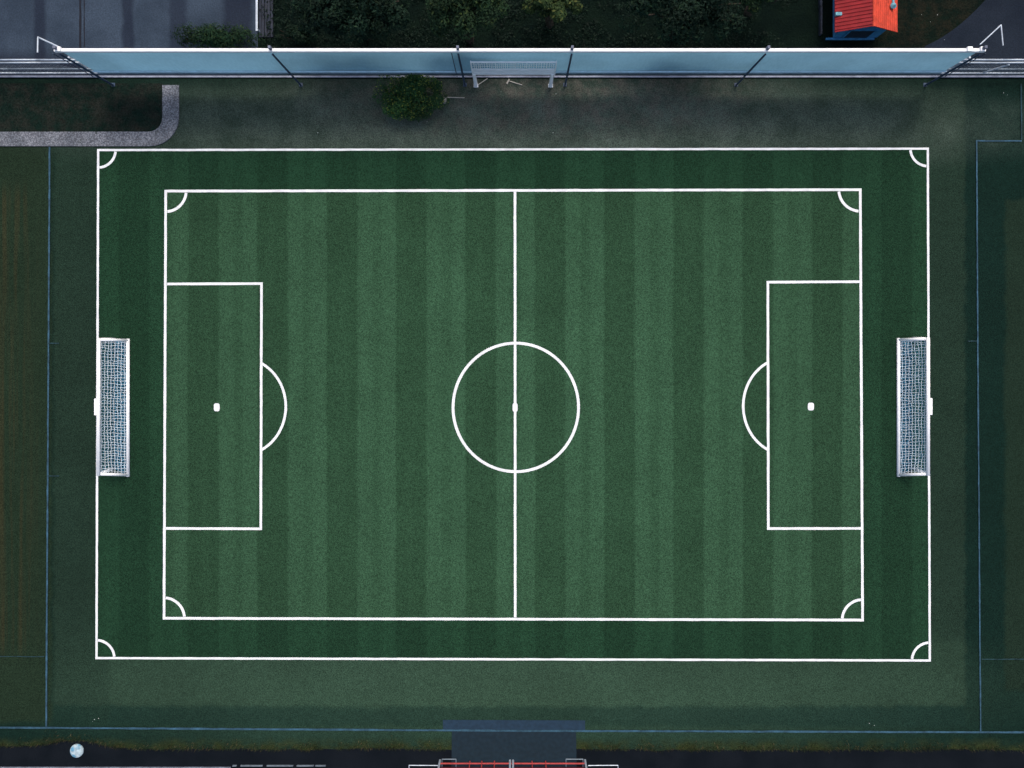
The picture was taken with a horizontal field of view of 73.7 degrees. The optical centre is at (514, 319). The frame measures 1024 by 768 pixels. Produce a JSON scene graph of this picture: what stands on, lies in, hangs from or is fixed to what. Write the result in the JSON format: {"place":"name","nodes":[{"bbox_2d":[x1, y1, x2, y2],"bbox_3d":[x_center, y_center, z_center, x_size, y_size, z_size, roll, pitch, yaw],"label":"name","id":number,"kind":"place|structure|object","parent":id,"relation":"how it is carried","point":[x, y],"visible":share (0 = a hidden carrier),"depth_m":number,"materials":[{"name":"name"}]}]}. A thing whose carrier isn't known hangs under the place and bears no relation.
{"place":"outdoors","nodes":[
{"label":"outdoors","id":0,"kind":"place"},
{"bbox_2d":[0,83,162,131],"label":"grass","id":1,"kind":"structure","parent":0,"point":[77,107],"depth_m":20.49,"materials":[{"name":"green plant"}]},
{"bbox_2d":[0,85,178,145],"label":"path","id":2,"kind":"structure","parent":0,"point":[164,131],"depth_m":20.45,"materials":[{"name":"grey concrete"}]},
{"bbox_2d":[0,0,257,75],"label":"yard","id":3,"kind":"structure","parent":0,"point":[24,24],"depth_m":20.49,"materials":[{"name":"concrete"}]},
{"bbox_2d":[0,56,97,73],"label":"wire fence","id":4,"kind":"object","parent":3,"relation":"on","point":[38,69],"visible":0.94,"depth_m":19.89,"materials":[{"name":"grey metal"}]},
{"bbox_2d":[170,21,265,47],"bbox_3d":[-8.645,-8.246,20.019,2.726,0.995,0.950,0,90,0],"label":"shrub","id":5,"kind":"object","parent":3,"relation":"on","point":[213,37],"visible":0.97,"depth_m":19.85,"materials":[{"name":"green plant"}]},
{"bbox_2d":[0,79,1023,750],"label":"turf surround","id":6,"kind":"object","parent":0,"point":[974,285],"visible":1,"depth_m":20.49,"materials":[{"name":"green plant"}]},
{"bbox_2d":[0,656,43,656],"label":"field mark","id":7,"kind":"object","parent":6,"relation":"on","point":[21,656],"visible":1,"depth_m":20.47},
{"bbox_2d":[45,147,49,726],"bbox_3d":[-13.993,3.495,20.470,0.063,0.001,17.370,0,90,0],"label":"field line","id":8,"kind":"object","parent":6,"relation":"on","point":[47,446],"visible":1,"depth_m":20.47,"materials":[{"name":"blue paint"}]},
{"bbox_2d":[372,73,449,121],"bbox_3d":[-3.055,-6.583,19.997,2.302,1.038,1.513,0,90,0],"label":"shrub","id":9,"kind":"object","parent":6,"relation":"on","point":[410,89],"visible":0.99,"depth_m":19.88,"materials":[{"name":"green plant"}]},
{"bbox_2d":[0,727,1023,732],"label":"field line","id":10,"kind":"object","parent":6,"relation":"on","point":[737,731],"visible":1,"depth_m":20.47,"materials":[{"name":"blue paint"}]},
{"bbox_2d":[0,729,1023,753],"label":"verge grass","id":11,"kind":"structure","parent":6,"relation":"on","point":[425,749],"depth_m":20.47,"materials":[{"name":"green plant"}]},
{"bbox_2d":[470,61,556,87],"bbox_3d":[-0.048,-7.025,19.545,2.385,1.910,0.124,0,90,0],"label":"goal","id":12,"kind":"object","parent":6,"relation":"on","point":[551,71],"visible":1,"depth_m":19.12,"materials":[{"name":"white paint"}]},
{"bbox_2d":[443,720,584,729],"bbox_3d":[-0.030,12.158,20.480,4.260,0.001,0.345,0,90,0],"label":"entrance mat","id":13,"kind":"object","parent":6,"relation":"on","point":[516,724],"visible":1,"depth_m":20.48,"materials":[{"name":"blue rubber"}]},
{"bbox_2d":[37,24,1003,86],"bbox_3d":[0.138,-7.404,19.165,25.537,2.670,0.809,0,90,0],"label":"screen fence","id":14,"kind":"object","parent":6,"relation":"on","point":[572,60],"visible":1,"depth_m":18.78,"materials":[{"name":"blue fabric"}]},
{"bbox_2d":[976,140,1021,731],"bbox_3d":[14.495,3.470,20.469,1.371,0.001,17.721,0,90,0],"label":"field line","id":15,"kind":"object","parent":6,"relation":"on","point":[978,400],"visible":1,"depth_m":20.47,"materials":[{"name":"blue paint"}]},
{"bbox_2d":[982,659,1023,659],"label":"field mark","id":16,"kind":"object","parent":6,"relation":"on","point":[1002,659],"visible":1,"depth_m":20.47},
{"bbox_2d":[1021,84,1021,139],"bbox_3d":[15.173,-6.240,20.469,0.044,0.001,1.680,-1,90,0],"label":"field mark","id":17,"kind":"object","parent":6,"relation":"on","point":[1021,111],"visible":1,"depth_m":20.47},
{"bbox_2d":[0,0,1023,78],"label":"ground","id":18,"kind":"structure","parent":0,"point":[915,27],"depth_m":20.50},
{"bbox_2d":[256,0,273,37],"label":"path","id":19,"kind":"structure","parent":18,"relation":"on","point":[262,29],"depth_m":20.44,"materials":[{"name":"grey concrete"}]},
{"bbox_2d":[275,21,317,46],"bbox_3d":[-6.407,-8.384,20.064,1.336,0.898,0.697,0,90,0],"label":"shrub","id":20,"kind":"object","parent":18,"relation":"on","point":[298,36],"visible":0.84,"depth_m":19.90,"materials":[{"name":"green plant"}]},
{"bbox_2d":[285,0,410,43],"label":"tree","id":21,"kind":"object","parent":18,"relation":"on","point":[364,21],"visible":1,"depth_m":18.08,"materials":[{"name":"green plant"}]},
{"bbox_2d":[425,0,509,43],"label":"tree","id":22,"kind":"object","parent":18,"relation":"on","point":[462,20],"visible":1,"depth_m":17.82,"materials":[{"name":"green plant"}]},
{"bbox_2d":[0,76,1023,77],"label":"kerb","id":23,"kind":"structure","parent":18,"relation":"on","point":[515,77],"depth_m":20.49,"materials":[{"name":"concrete"}]},
{"bbox_2d":[259,0,795,47],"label":"undergrowth","id":24,"kind":"object","parent":18,"relation":"on","point":[500,31],"visible":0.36,"depth_m":20.39,"materials":[{"name":"green plant"}]},
{"bbox_2d":[521,0,582,28],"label":"tree","id":25,"kind":"object","parent":18,"relation":"on","point":[553,9],"visible":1,"depth_m":18.63,"materials":[{"name":"green plant"}]},
{"bbox_2d":[615,0,746,44],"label":"tree","id":26,"kind":"object","parent":18,"relation":"on","point":[681,16],"visible":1,"depth_m":18.27,"materials":[{"name":"green plant"}]},
{"bbox_2d":[818,0,822,35],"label":"edging board","id":27,"kind":"object","parent":18,"relation":"on","point":[820,6],"visible":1,"depth_m":20.37,"materials":[{"name":"grey wood"}]},
{"bbox_2d":[825,0,896,39],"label":"hut","id":28,"kind":"object","parent":18,"relation":"on","point":[862,19],"visible":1,"depth_m":19.52,"materials":[{"name":"red metal"}]},
{"bbox_2d":[842,30,877,37],"bbox_3d":[10.160,-8.438,20.160,0.780,0.560,0.029,0,90,0],"label":"doormat","id":29,"kind":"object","parent":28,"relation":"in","point":[852,33],"depth_m":20.13,"materials":[{"name":"black rubber"}]},
{"bbox_2d":[0,740,1023,767],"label":"asphalt road","id":30,"kind":"structure","parent":0,"point":[56,754],"depth_m":20.50,"materials":[{"name":"black asphalt"}]},
{"bbox_2d":[70,744,83,757],"bbox_3d":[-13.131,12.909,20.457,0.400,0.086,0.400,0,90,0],"label":"ball","id":31,"kind":"object","parent":30,"relation":"on","point":[76,750],"visible":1,"depth_m":20.43,"materials":[{"name":"white plastic"}]},
{"bbox_2d":[0,767,230,767],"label":"kerb","id":32,"kind":"structure","parent":30,"relation":"on","point":[115,767],"depth_m":20.47,"materials":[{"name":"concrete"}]},
{"bbox_2d":[232,765,325,766],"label":"ground rail","id":33,"kind":"object","parent":30,"relation":"on","point":[280,765],"visible":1,"depth_m":20.46,"materials":[{"name":"grey metal"}]},
{"bbox_2d":[95,148,930,661],"bbox_3d":[-0.056,2.535,20.482,25.047,0.012,15.409,0,90,0],"label":"pitch border","id":34,"kind":"object","parent":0,"point":[135,184],"visible":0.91,"depth_m":20.49,"materials":[{"name":"white paint"}]},
{"bbox_2d":[94,337,129,476],"bbox_3d":[-11.826,2.601,20.071,0.588,0.844,4.159,0,90,0],"label":"goal","id":35,"kind":"object","parent":34,"relation":"on","point":[98,400],"visible":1,"depth_m":20.27,"materials":[{"name":"white paint"}]},
{"bbox_2d":[897,337,931,476],"bbox_3d":[11.724,2.591,20.071,0.595,0.844,4.179,0,90,0],"label":"goal","id":36,"kind":"object","parent":34,"relation":"on","point":[925,468],"visible":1,"depth_m":20.20,"materials":[{"name":"white paint"}]},
{"bbox_2d":[163,188,863,620],"bbox_3d":[-0.051,2.544,20.483,21.017,0.010,12.978,0,90,0],"label":"pitch","id":37,"kind":"object","parent":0,"point":[535,404],"visible":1,"depth_m":20.49,"materials":[{"name":"white paint"}]},
{"bbox_2d":[451,731,576,766],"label":"entrance paving","id":38,"kind":"structure","parent":0,"point":[516,747],"depth_m":20.48,"materials":[{"name":"grey concrete"}]},
{"bbox_2d":[409,759,617,767],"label":"barrier","id":39,"kind":"object","parent":38,"relation":"on","point":[509,763],"visible":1,"depth_m":20.34,"materials":[{"name":"grey metal"}]},
{"bbox_2d":[918,0,1023,75],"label":"asphalt corner","id":40,"kind":"object","parent":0,"point":[985,19],"visible":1,"depth_m":20.49,"materials":[{"name":"grey asphalt"}]},
{"bbox_2d":[941,56,1023,73],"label":"wire fence","id":41,"kind":"object","parent":40,"relation":"on","point":[988,70],"visible":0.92,"depth_m":19.88,"materials":[{"name":"grey metal"}]}
]}

